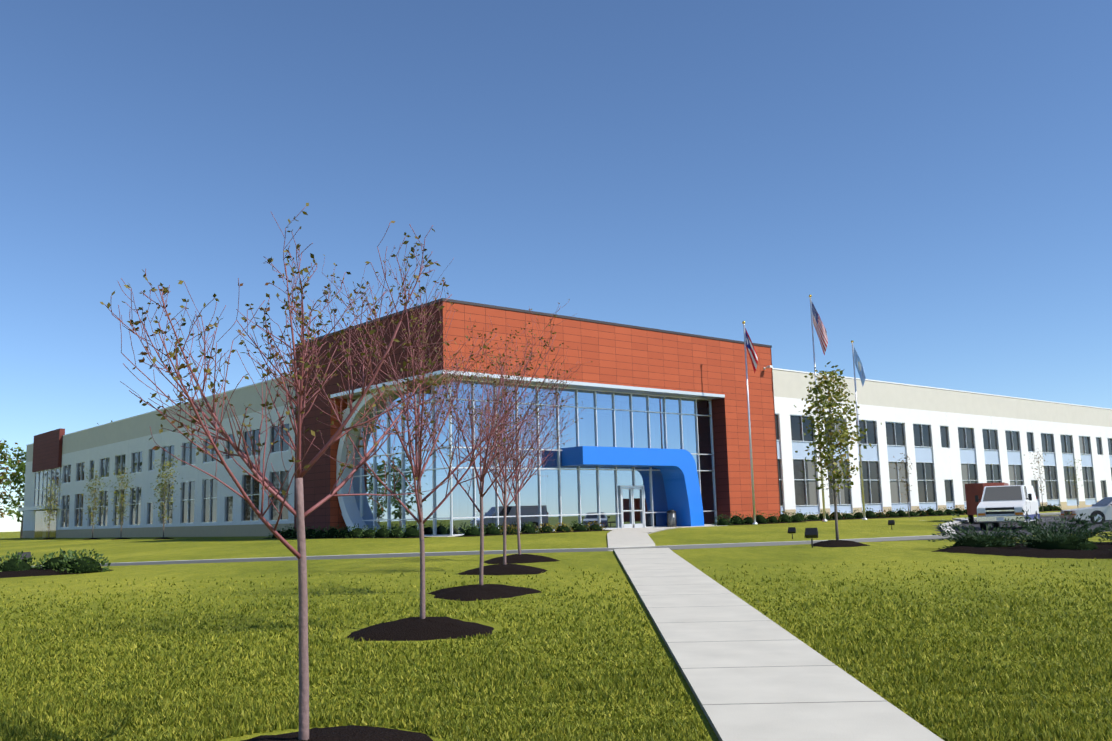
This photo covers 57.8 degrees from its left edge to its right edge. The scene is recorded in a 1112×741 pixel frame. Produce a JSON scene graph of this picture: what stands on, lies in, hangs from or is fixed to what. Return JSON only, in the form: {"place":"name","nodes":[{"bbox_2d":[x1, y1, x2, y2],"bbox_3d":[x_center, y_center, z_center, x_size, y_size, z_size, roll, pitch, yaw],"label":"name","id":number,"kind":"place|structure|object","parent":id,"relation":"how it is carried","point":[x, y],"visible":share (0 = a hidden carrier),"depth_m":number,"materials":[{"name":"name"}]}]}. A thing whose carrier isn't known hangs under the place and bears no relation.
{"place":"outdoors","nodes":[
{"label":"outdoors","id":0,"kind":"place"},
{"bbox_2d":[336,385,411,530],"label":"curved wall trim","id":1,"kind":"structure","parent":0,"point":[350,512],"depth_m":58.24,"materials":[{"name":"metal"}]},
{"bbox_2d":[0,511,1111,740],"bbox_3d":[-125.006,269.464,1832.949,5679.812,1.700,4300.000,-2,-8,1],"label":"ground","id":2,"kind":"structure","parent":0,"point":[564,565],"depth_m":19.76,"materials":[{"name":"green plant"}]},
{"bbox_2d":[0,438,20,517],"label":"tree","id":3,"kind":"object","parent":2,"relation":"on","point":[2,481],"visible":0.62,"depth_m":151.48,"materials":[{"name":"green plant"}]},
{"bbox_2d":[0,440,25,537],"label":"tree","id":4,"kind":"object","parent":2,"relation":"on","point":[17,479],"visible":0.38,"depth_m":140.46,"materials":[{"name":"green plant"}]},
{"bbox_2d":[17,552,31,561],"bbox_3d":[-13.289,4.794,25.165,0.325,0.510,0.236,4,-10,-34],"label":"utility box","id":5,"kind":"object","parent":2,"relation":"on","point":[26,556],"visible":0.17,"depth_m":25.15,"materials":[{"name":"black metal"}]},
{"bbox_2d":[38,476,61,537],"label":"columnar tree","id":6,"kind":"object","parent":2,"relation":"on","point":[48,506],"visible":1,"depth_m":92.84,"materials":[{"name":"green plant"}]},
{"bbox_2d":[0,568,111,577],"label":"mulch bed","id":7,"kind":"object","parent":2,"relation":"on","point":[27,573],"visible":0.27,"depth_m":23.62,"materials":[{"name":"soil"}]},
{"bbox_2d":[0,551,39,571],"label":"bed shrub","id":8,"kind":"object","parent":7,"relation":"on","point":[14,564],"visible":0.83,"depth_m":24.19,"materials":[{"name":"green"}]},
{"bbox_2d":[33,548,82,569],"bbox_3d":[-12.011,4.613,24.464,1.226,0.610,1.136,1,-9,-17],"label":"bed shrub","id":9,"kind":"object","parent":7,"relation":"on","point":[52,563],"visible":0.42,"depth_m":24.21,"materials":[{"name":"green"}]},
{"bbox_2d":[55,549,110,572],"bbox_3d":[-11.276,4.564,24.139,1.253,0.598,1.189,-2,-8,1],"label":"bed shrub","id":10,"kind":"object","parent":7,"relation":"on","point":[86,564],"visible":0.94,"depth_m":23.93,"materials":[{"name":"green"}]},
{"bbox_2d":[82,468,107,537],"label":"columnar tree","id":11,"kind":"object","parent":2,"relation":"on","point":[91,513],"visible":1,"depth_m":83.24,"materials":[{"name":"green plant"}]},
{"bbox_2d":[105,465,135,537],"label":"columnar tree","id":12,"kind":"object","parent":2,"relation":"on","point":[124,484],"visible":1,"depth_m":77.88,"materials":[{"name":"green plant"}]},
{"bbox_2d":[18,373,294,537],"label":"wing","id":13,"kind":"structure","parent":2,"relation":"on","point":[207,505],"depth_m":87.33,"materials":[{"name":"paint"}]},
{"bbox_2d":[149,454,185,536],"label":"columnar tree","id":14,"kind":"object","parent":2,"relation":"on","point":[165,486],"visible":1,"depth_m":71.24,"materials":[{"name":"green plant"}]},
{"bbox_2d":[269,528,283,537],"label":"entrance shrub","id":15,"kind":"object","parent":2,"relation":"on","point":[274,536],"visible":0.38,"depth_m":59.45,"materials":[{"name":"green plant"}]},
{"bbox_2d":[280,524,294,537],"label":"entrance shrub","id":16,"kind":"object","parent":2,"relation":"on","point":[286,533],"visible":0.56,"depth_m":58.52,"materials":[{"name":"green plant"}]},
{"bbox_2d":[100,203,486,739],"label":"crabapple tree","id":17,"kind":"object","parent":2,"relation":"on","point":[299,514],"visible":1,"depth_m":6.77,"materials":[{"name":"brown plant"}]},
{"bbox_2d":[305,526,317,537],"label":"entrance shrub","id":18,"kind":"object","parent":2,"relation":"on","point":[309,533],"visible":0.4,"depth_m":56.53,"materials":[{"name":"green plant"}]},
{"bbox_2d":[312,526,329,537],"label":"entrance shrub","id":19,"kind":"object","parent":2,"relation":"on","point":[318,533],"visible":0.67,"depth_m":55.63,"materials":[{"name":"green plant"}]},
{"bbox_2d":[320,525,341,537],"bbox_3d":[-12.168,8.748,54.903,1.316,0.776,1.241,-2,-8,1],"label":"entrance shrub","id":20,"kind":"object","parent":2,"relation":"on","point":[332,531],"visible":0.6,"depth_m":54.63,"materials":[{"name":"green plant"}]},
{"bbox_2d":[241,725,432,740],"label":"mulch mound","id":21,"kind":"object","parent":2,"relation":"on","point":[353,733],"visible":0.88,"depth_m":6.84,"materials":[{"name":"soil"}]},
{"bbox_2d":[334,526,350,537],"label":"entrance shrub","id":22,"kind":"object","parent":2,"relation":"on","point":[342,533],"visible":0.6,"depth_m":53.64,"materials":[{"name":"green plant"}]},
{"bbox_2d":[263,537,428,538],"bbox_3d":[-11.849,9.041,54.497,2.765,0.107,17.898,5,-11,-41],"label":"mulch bed","id":23,"kind":"object","parent":2,"relation":"on","point":[339,538],"visible":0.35,"depth_m":53.89,"materials":[{"name":"soil"}]},
{"bbox_2d":[345,524,364,537],"bbox_3d":[-10.463,8.423,52.929,1.225,0.827,1.229,-2,-8,1],"label":"entrance shrub","id":24,"kind":"object","parent":2,"relation":"on","point":[355,532],"visible":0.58,"depth_m":52.72,"materials":[{"name":"green plant"}]},
{"bbox_2d":[358,525,377,537],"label":"entrance shrub","id":25,"kind":"object","parent":2,"relation":"on","point":[367,533],"visible":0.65,"depth_m":51.71,"materials":[{"name":"green plant"}]},
{"bbox_2d":[371,524,390,537],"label":"entrance shrub","id":26,"kind":"object","parent":2,"relation":"on","point":[382,532],"visible":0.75,"depth_m":50.73,"materials":[{"name":"green plant"}]},
{"bbox_2d":[386,524,403,537],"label":"entrance shrub","id":27,"kind":"object","parent":2,"relation":"on","point":[395,532],"visible":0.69,"depth_m":49.79,"materials":[{"name":"green plant"}]},
{"bbox_2d":[398,522,418,537],"bbox_3d":[-7.069,7.782,49.098,1.235,0.809,1.271,-2,-8,1],"label":"entrance shrub","id":28,"kind":"object","parent":2,"relation":"on","point":[411,532],"visible":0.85,"depth_m":48.79,"materials":[{"name":"green plant"}]},
{"bbox_2d":[240,242,582,618],"bbox_3d":[-1.853,0.727,12.762,4.010,5.147,3.015,3,-9,-28],"label":"crabapple tree","id":29,"kind":"object","parent":2,"relation":"on","point":[417,459],"visible":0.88,"depth_m":12.78,"materials":[{"name":"brown plant"}]},
{"bbox_2d":[345,617,493,640],"bbox_3d":[-1.661,3.193,12.605,1.913,0.203,1.902,-2,-8,1],"label":"mulch mound","id":30,"kind":"object","parent":2,"relation":"on","point":[418,628],"visible":0.85,"depth_m":12.07,"materials":[{"name":"soil"}]},
{"bbox_2d":[460,523,484,535],"bbox_3d":[-4.014,7.713,48.719,1.244,0.678,1.238,-2,-8,1],"label":"entrance shrub","id":31,"kind":"object","parent":2,"relation":"on","point":[474,530],"visible":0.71,"depth_m":48.48,"materials":[{"name":"green plant"}]},
{"bbox_2d":[377,299,591,584],"bbox_3d":[-1.251,1.269,16.894,3.189,4.976,3.195,2,-9,-26],"label":"crabapple tree","id":32,"kind":"object","parent":2,"relation":"on","point":[483,471],"visible":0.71,"depth_m":16.88,"materials":[{"name":"brown plant"}]},
{"bbox_2d":[427,584,541,600],"bbox_3d":[-1.244,3.660,16.767,1.904,0.209,1.928,5,-10,-38],"label":"mulch mound","id":33,"kind":"object","parent":2,"relation":"on","point":[474,592],"visible":0.98,"depth_m":16.31,"materials":[{"name":"soil"}]},
{"bbox_2d":[31,535,953,567],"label":"road","id":34,"kind":"structure","parent":2,"relation":"on","point":[694,546],"depth_m":32.95,"materials":[{"name":"asphalt"}]},
{"bbox_2d":[484,523,502,534],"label":"entrance shrub","id":35,"kind":"object","parent":2,"relation":"on","point":[493,530],"visible":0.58,"depth_m":49.23,"materials":[{"name":"green plant"}]},
{"bbox_2d":[458,564,547,574],"bbox_3d":[-1.104,4.144,21.051,1.977,0.206,1.930,-2,-8,1],"label":"mulch mound","id":36,"kind":"object","parent":2,"relation":"on","point":[506,569],"visible":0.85,"depth_m":20.50,"materials":[{"name":"soil"}]},
{"bbox_2d":[431,355,584,564],"bbox_3d":[-0.804,1.921,21.231,3.270,4.645,2.791,-10,-11,44],"label":"crabapple tree","id":37,"kind":"object","parent":2,"relation":"on","point":[505,500],"visible":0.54,"depth_m":21.25,"materials":[{"name":"brown plant"}]},
{"bbox_2d":[500,524,521,534],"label":"entrance shrub","id":38,"kind":"object","parent":2,"relation":"on","point":[510,530],"visible":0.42,"depth_m":49.97,"materials":[{"name":"green plant"}]},
{"bbox_2d":[469,370,574,553],"bbox_3d":[-0.798,2.264,24.143,2.622,4.624,3.226,-2,-8,1],"label":"crabapple tree","id":39,"kind":"object","parent":2,"relation":"on","point":[515,488],"visible":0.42,"depth_m":24.25,"materials":[{"name":"brown plant"}]},
{"bbox_2d":[484,554,559,563],"bbox_3d":[-0.790,4.473,24.007,1.984,0.204,1.958,-2,-8,1],"label":"mulch mound","id":40,"kind":"object","parent":2,"relation":"on","point":[520,558],"visible":0.85,"depth_m":23.48,"materials":[{"name":"soil"}]},
{"bbox_2d":[516,521,538,532],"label":"entrance shrub","id":41,"kind":"object","parent":2,"relation":"on","point":[528,528],"visible":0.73,"depth_m":50.74,"materials":[{"name":"green plant"}]},
{"bbox_2d":[455,530,611,536],"bbox_3d":[-0.884,8.288,51.387,11.358,0.104,2.795,5,-11,-41],"label":"mulch bed","id":42,"kind":"object","parent":2,"relation":"on","point":[532,533],"visible":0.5,"depth_m":50.62,"materials":[{"name":"soil"}]},
{"bbox_2d":[294,301,780,531],"bbox_3d":[-0.651,4.454,64.996,27.000,12.100,16.100,6,-11,-41],"label":"terracotta entrance block","id":43,"kind":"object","parent":2,"relation":"on","point":[624,356],"visible":0.21,"depth_m":59.76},
{"bbox_2d":[347,378,716,535],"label":"window frames","id":44,"kind":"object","parent":43,"relation":"attached to","point":[622,524],"visible":0.33,"depth_m":57.23,"materials":[{"name":"metal"}]},
{"bbox_2d":[349,380,715,534],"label":"glass curtain wall","id":45,"kind":"structure","parent":43,"relation":"attached to","point":[463,505],"depth_m":56.91,"materials":[{"name":"glass"}]},
{"bbox_2d":[295,298,771,399],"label":"roof trim","id":46,"kind":"structure","parent":43,"relation":"attached to","point":[620,388],"depth_m":57.44,"materials":[{"name":"metal"}]},
{"bbox_2d":[562,446,703,526],"bbox_3d":[4.652,6.900,58.877,9.800,4.620,1.750,6,-11,-41],"label":"entrance canopy","id":47,"kind":"object","parent":43,"relation":"attached to","point":[677,468],"visible":0.92,"depth_m":60.35,"materials":[{"name":"metal"}]},
{"bbox_2d":[536,523,556,532],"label":"entrance shrub","id":48,"kind":"object","parent":2,"relation":"on","point":[547,528],"visible":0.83,"depth_m":51.46,"materials":[{"name":"green plant"}]},
{"bbox_2d":[553,522,573,531],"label":"entrance shrub","id":49,"kind":"object","parent":2,"relation":"on","point":[562,527],"visible":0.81,"depth_m":52.23,"materials":[{"name":"plant"}]},
{"bbox_2d":[424,525,727,536],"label":"entrance paving","id":50,"kind":"structure","parent":2,"relation":"on","point":[605,529],"depth_m":57.33,"materials":[{"name":"concrete"}]},
{"bbox_2d":[666,510,676,526],"bbox_3d":[6.952,8.888,60.595,0.600,1.010,0.600,-2,-8,1],"label":"trash bin","id":51,"kind":"object","parent":50,"relation":"on","point":[671,519],"visible":1,"depth_m":60.37,"materials":[{"name":"grey"}]},
{"bbox_2d":[570,520,589,530],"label":"entrance shrub","id":52,"kind":"object","parent":2,"relation":"on","point":[577,527],"visible":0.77,"depth_m":52.98,"materials":[{"name":"green plant"}]},
{"bbox_2d":[585,521,605,530],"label":"entrance shrub","id":53,"kind":"object","parent":2,"relation":"on","point":[594,526],"visible":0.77,"depth_m":53.75,"materials":[{"name":"green plant"}]},
{"bbox_2d":[712,514,732,525],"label":"entrance shrub","id":54,"kind":"object","parent":2,"relation":"on","point":[722,521],"visible":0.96,"depth_m":60.66,"materials":[{"name":"green plant"}]},
{"bbox_2d":[728,511,744,523],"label":"entrance shrub","id":55,"kind":"object","parent":2,"relation":"on","point":[735,519],"visible":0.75,"depth_m":61.43,"materials":[{"name":"green plant"}]},
{"bbox_2d":[741,513,756,523],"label":"entrance shrub","id":56,"kind":"object","parent":2,"relation":"on","point":[748,520],"visible":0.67,"depth_m":62.17,"materials":[{"name":"green plant"}]},
{"bbox_2d":[742,321,757,524],"bbox_3d":[12.157,3.131,61.949,0.894,12.640,0.318,-6,-9,29],"label":"flag","id":57,"kind":"object","parent":2,"relation":"on","point":[749,346],"visible":0.94,"depth_m":62.31,"materials":[{"name":"silver metal"}]},
{"bbox_2d":[752,511,768,523],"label":"entrance shrub","id":58,"kind":"object","parent":2,"relation":"on","point":[760,518],"visible":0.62,"depth_m":62.99,"materials":[{"name":"green plant"}]},
{"bbox_2d":[729,522,801,525],"bbox_3d":[13.044,9.628,63.393,9.633,0.108,2.795,5,-11,-41],"label":"mulch bed","id":59,"kind":"object","parent":2,"relation":"on","point":[765,523],"visible":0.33,"depth_m":62.89,"materials":[{"name":"soil"}]},
{"bbox_2d":[765,513,780,522],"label":"entrance shrub","id":60,"kind":"object","parent":2,"relation":"on","point":[771,519],"visible":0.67,"depth_m":63.78,"materials":[{"name":"green plant"}]},
{"bbox_2d":[607,527,943,740],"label":"walkway","id":61,"kind":"structure","parent":2,"relation":"on","point":[749,672],"depth_m":9.23,"materials":[{"name":"concrete"}]},
{"bbox_2d":[777,510,792,522],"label":"entrance shrub","id":62,"kind":"object","parent":2,"relation":"on","point":[784,517],"visible":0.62,"depth_m":64.57,"materials":[{"name":"green plant"}]},
{"bbox_2d":[788,527,795,538],"bbox_3d":[8.856,6.116,37.787,0.300,0.473,0.218,-6,-9,26],"label":"floodlight","id":63,"kind":"object","parent":2,"relation":"on","point":[791,530],"visible":0.94,"depth_m":37.76,"materials":[{"name":"black metal"}]},
{"bbox_2d":[788,511,803,521],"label":"entrance shrub","id":64,"kind":"object","parent":2,"relation":"on","point":[796,518],"visible":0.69,"depth_m":65.35,"materials":[{"name":"green plant"}]},
{"bbox_2d":[792,509,809,520],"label":"shrub","id":65,"kind":"object","parent":2,"relation":"on","point":[804,518],"visible":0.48,"depth_m":70.71,"materials":[{"name":"green plant"}]},
{"bbox_2d":[805,528,817,547],"bbox_3d":[6.791,4.452,26.750,0.350,0.547,0.255,-5,-9,21],"label":"floodlight","id":66,"kind":"object","parent":2,"relation":"on","point":[811,533],"depth_m":26.71,"materials":[{"name":"black metal"}]},
{"bbox_2d":[804,512,820,519],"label":"shrub","id":67,"kind":"object","parent":2,"relation":"on","point":[812,517],"visible":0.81,"depth_m":71.65,"materials":[{"name":"green plant"}]},
{"bbox_2d":[809,295,827,521],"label":"flag","id":68,"kind":"object","parent":2,"relation":"on","point":[821,331],"visible":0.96,"depth_m":67.47,"materials":[{"name":"fabric"}]},
{"bbox_2d":[817,510,831,519],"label":"shrub","id":69,"kind":"object","parent":2,"relation":"on","point":[821,516],"visible":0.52,"depth_m":72.64,"materials":[{"name":"green plant"}]},
{"bbox_2d":[828,510,843,518],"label":"shrub","id":70,"kind":"object","parent":2,"relation":"on","point":[832,514],"visible":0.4,"depth_m":73.64,"materials":[{"name":"green plant"}]},
{"bbox_2d":[823,456,850,511],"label":"tree","id":71,"kind":"object","parent":2,"relation":"on","point":[832,485],"visible":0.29,"depth_m":68.71,"materials":[{"name":"green plant"}]},
{"bbox_2d":[794,361,881,539],"bbox_3d":[7.661,2.265,27.813,2.355,5.157,2.455,-5,-9,25],"label":"slender tree","id":72,"kind":"object","parent":2,"relation":"on","point":[829,452],"visible":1,"depth_m":27.81,"materials":[{"name":"green plant"}]},
{"bbox_2d":[813,540,869,546],"bbox_3d":[7.654,4.709,27.447,1.605,0.200,1.612,2,-9,-21],"label":"mulch bed","id":73,"kind":"object","parent":2,"relation":"on","point":[836,543],"visible":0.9,"depth_m":27.04,"materials":[{"name":"soil"}]},
{"bbox_2d":[841,511,855,518],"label":"shrub","id":74,"kind":"object","parent":2,"relation":"on","point":[847,516],"visible":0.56,"depth_m":74.53,"materials":[{"name":"green plant"}]},
{"bbox_2d":[850,509,865,517],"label":"shrub","id":75,"kind":"object","parent":2,"relation":"on","point":[859,514],"visible":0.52,"depth_m":75.55,"materials":[{"name":"green plant"}]},
{"bbox_2d":[851,340,866,519],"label":"flagpole","id":76,"kind":"object","parent":2,"relation":"on","point":[859,366],"visible":0.96,"depth_m":70.16,"materials":[{"name":"silver metal"}]},
{"bbox_2d":[865,508,876,517],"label":"shrub","id":77,"kind":"object","parent":2,"relation":"on","point":[870,514],"visible":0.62,"depth_m":76.52,"materials":[{"name":"green plant"}]},
{"bbox_2d":[874,510,889,516],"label":"shrub","id":78,"kind":"object","parent":2,"relation":"on","point":[880,514],"visible":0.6,"depth_m":77.51,"materials":[{"name":"green plant"}]},
{"bbox_2d":[884,508,898,516],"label":"shrub","id":79,"kind":"object","parent":2,"relation":"on","point":[892,513],"visible":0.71,"depth_m":78.47,"materials":[{"name":"green plant"}]},
{"bbox_2d":[888,520,894,528],"bbox_3d":[15.522,7.154,46.604,0.300,0.473,0.218,-6,-10,31],"label":"floodlight","id":80,"kind":"object","parent":2,"relation":"on","point":[891,522],"visible":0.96,"depth_m":46.58,"materials":[{"name":"black metal"}]},
{"bbox_2d":[893,508,906,516],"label":"shrub","id":81,"kind":"object","parent":2,"relation":"on","point":[902,513],"visible":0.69,"depth_m":79.43,"materials":[{"name":"green plant"}]},
{"bbox_2d":[889,453,911,517],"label":"tree","id":82,"kind":"object","parent":2,"relation":"on","point":[906,489],"visible":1,"depth_m":75.05,"materials":[{"name":"green plant"}]},
{"bbox_2d":[904,510,918,515],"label":"shrub","id":83,"kind":"object","parent":2,"relation":"on","point":[911,513],"visible":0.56,"depth_m":80.40,"materials":[{"name":"green plant"}]},
{"bbox_2d":[914,507,927,515],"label":"shrub","id":84,"kind":"object","parent":2,"relation":"on","point":[921,512],"visible":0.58,"depth_m":81.39,"materials":[{"name":"green plant"}]},
{"bbox_2d":[801,510,1061,521],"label":"mulch bed","id":85,"kind":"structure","parent":2,"relation":"on","point":[901,517],"depth_m":77.28,"materials":[{"name":"soil"}]},
{"bbox_2d":[924,506,938,514],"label":"shrub","id":86,"kind":"object","parent":2,"relation":"on","point":[930,511],"visible":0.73,"depth_m":82.35,"materials":[{"name":"green plant"}]},
{"bbox_2d":[935,508,946,514],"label":"shrub","id":87,"kind":"object","parent":2,"relation":"on","point":[940,512],"visible":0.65,"depth_m":83.33,"materials":[{"name":"green plant"}]},
{"bbox_2d":[772,368,1111,517],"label":"wing","id":88,"kind":"structure","parent":2,"relation":"on","point":[950,443],"depth_m":87.41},
{"bbox_2d":[943,507,955,514],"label":"shrub","id":89,"kind":"object","parent":2,"relation":"on","point":[948,511],"visible":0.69,"depth_m":84.33,"materials":[{"name":"green plant"}]},
{"bbox_2d":[951,506,965,513],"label":"shrub","id":90,"kind":"object","parent":2,"relation":"on","point":[957,510],"visible":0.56,"depth_m":85.31,"materials":[{"name":"green plant"}]},
{"bbox_2d":[931,542,1111,558],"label":"mulch bed","id":91,"kind":"object","parent":2,"relation":"on","point":[1102,551],"visible":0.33,"depth_m":22.80,"materials":[{"name":"soil"}]},
{"bbox_2d":[928,513,1034,548],"bbox_3d":[10.561,3.968,24.936,2.452,0.914,2.536,-2,-8,1],"label":"bush","id":92,"kind":"object","parent":91,"relation":"on","point":[984,539],"visible":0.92,"depth_m":24.71,"materials":[{"name":"green"}]},
{"bbox_2d":[1000,509,1107,543],"bbox_3d":[12.554,3.971,25.447,2.455,0.980,2.276,-8,-11,39],"label":"bush","id":93,"kind":"object","parent":91,"relation":"on","point":[1075,526],"visible":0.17,"depth_m":25.09,"materials":[{"name":"green"}]},
{"bbox_2d":[1006,514,1111,550],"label":"bush","id":94,"kind":"object","parent":91,"relation":"on","point":[1078,541],"visible":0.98,"depth_m":23.31,"materials":[{"name":"green"}]},
{"bbox_2d":[1095,516,1111,543],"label":"bush","id":95,"kind":"object","parent":91,"relation":"on","point":[1105,535],"visible":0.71,"depth_m":24.83,"materials":[{"name":"green"}]},
{"bbox_2d":[1030,452,1051,509],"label":"tree","id":96,"kind":"object","parent":2,"relation":"on","point":[1040,477],"visible":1,"depth_m":89.68,"materials":[{"name":"grey plant"}]},
{"bbox_2d":[1045,502,1054,510],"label":"shrub","id":97,"kind":"object","parent":2,"relation":"on","point":[1050,506],"visible":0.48,"depth_m":97.03,"materials":[{"name":"green plant"}]},
{"bbox_2d":[1065,459,1083,506],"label":"tree","id":98,"kind":"object","parent":2,"relation":"on","point":[1074,478],"visible":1,"depth_m":94.73,"materials":[{"name":"grey plant"}]},
{"bbox_2d":[0,0,1111,531],"label":"sky","id":99,"kind":"structure","parent":0,"point":[935,175],"materials":[{"name":"blue"}]},
{"bbox_2d":[671,538,956,549],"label":"curb","id":100,"kind":"structure","parent":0,"point":[877,541],"depth_m":37.92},
{"bbox_2d":[938,512,1060,534],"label":"lot kerb","id":101,"kind":"structure","parent":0,"point":[957,521],"depth_m":59.39,"materials":[{"name":"concrete"}]},
{"bbox_2d":[933,514,1111,536],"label":"parking lot asphalt","id":102,"kind":"structure","parent":0,"point":[976,524],"depth_m":52.87,"materials":[{"name":"asphalt"}]},
{"bbox_2d":[965,482,1008,522],"bbox_3d":[25.275,7.775,59.048,2.480,2.300,5.620,-6,-9,27],"label":"red cargo trailer","id":103,"kind":"object","parent":102,"relation":"on","point":[972,490],"visible":0.35,"depth_m":58.24,"materials":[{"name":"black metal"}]},
{"bbox_2d":[975,485,1039,529],"bbox_3d":[22.043,6.677,49.064,2.480,2.103,5.910,-7,-10,31],"label":"white van","id":104,"kind":"object","parent":102,"relation":"on","point":[997,506],"visible":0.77,"depth_m":47.46,"materials":[{"name":"white"}]},
{"bbox_2d":[1059,497,1111,523],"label":"silver sedan","id":105,"kind":"object","parent":102,"relation":"on","point":[1102,508],"visible":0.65,"depth_m":54.01,"materials":[{"name":"grey"}]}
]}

